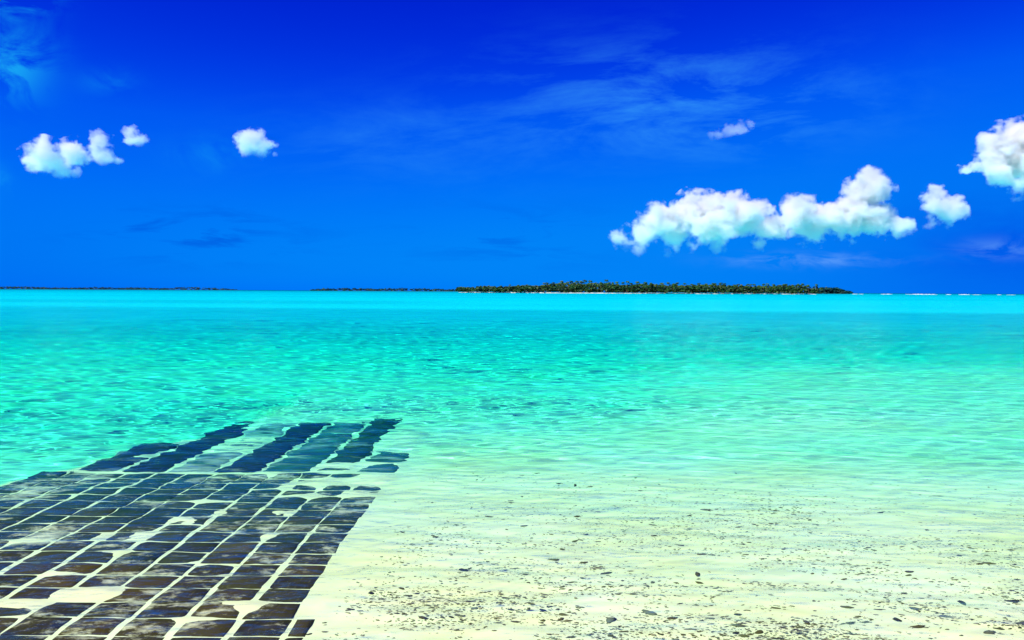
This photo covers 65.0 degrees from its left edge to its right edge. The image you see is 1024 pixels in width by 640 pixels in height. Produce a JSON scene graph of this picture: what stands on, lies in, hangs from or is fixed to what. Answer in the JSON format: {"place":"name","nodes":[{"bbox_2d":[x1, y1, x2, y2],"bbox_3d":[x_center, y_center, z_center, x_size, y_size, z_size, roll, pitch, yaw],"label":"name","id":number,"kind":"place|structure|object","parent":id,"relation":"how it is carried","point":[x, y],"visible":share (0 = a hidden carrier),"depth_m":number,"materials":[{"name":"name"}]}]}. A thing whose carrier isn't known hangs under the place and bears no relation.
{"place":"outdoors","nodes":[
{"label":"outdoors","id":0,"kind":"place"},
{"bbox_2d":[95,289,145,289],"bbox_3d":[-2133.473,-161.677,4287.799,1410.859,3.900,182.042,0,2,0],"label":"island","id":1,"kind":"structure","parent":0,"point":[120,289],"depth_m":4212.47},
{"bbox_2d":[0,286,236,289],"bbox_3d":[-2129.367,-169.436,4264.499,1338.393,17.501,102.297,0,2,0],"label":"wood","id":2,"kind":"object","parent":1,"relation":"on","point":[7,287],"visible":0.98,"depth_m":4247.10,"materials":[{"name":"green plant"}]},
{"bbox_2d":[0,289,1023,639],"bbox_3d":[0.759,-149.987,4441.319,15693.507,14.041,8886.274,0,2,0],"label":"lagoon water","id":3,"kind":"structure","parent":0,"point":[266,465],"depth_m":9.21,"materials":[{"name":"teal liquid"}]},
{"bbox_2d":[0,0,1023,293],"label":"sky","id":4,"kind":"structure","parent":0,"point":[856,146],"materials":[{"name":"blue"}]},
{"bbox_2d":[459,292,769,293],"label":"island","id":5,"kind":"structure","parent":0,"point":[627,293],"depth_m":959.56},
{"bbox_2d":[455,284,823,293],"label":"island undergrowth","id":6,"kind":"object","parent":5,"relation":"on","point":[647,289],"visible":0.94,"depth_m":955.54,"materials":[{"name":"green plant"}]},
{"bbox_2d":[459,282,817,289],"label":"palm grove","id":7,"kind":"object","parent":6,"relation":"on","point":[670,285],"visible":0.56,"depth_m":969.31,"materials":[{"name":"green plant"}]},
{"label":"far island","id":8,"kind":"structure","parent":0,"visible":0},
{"bbox_2d":[309,288,454,290],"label":"wood","id":9,"kind":"object","parent":8,"relation":"on","point":[381,289],"visible":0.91,"depth_m":3043.02,"materials":[{"name":"green plant"}]},
{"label":"headland","id":10,"kind":"structure","parent":0,"visible":0},
{"bbox_2d":[808,287,852,293],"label":"headland bushes","id":11,"kind":"object","parent":10,"relation":"on","point":[829,290],"visible":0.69,"depth_m":1515.54,"materials":[{"name":"green plant"}]}
]}

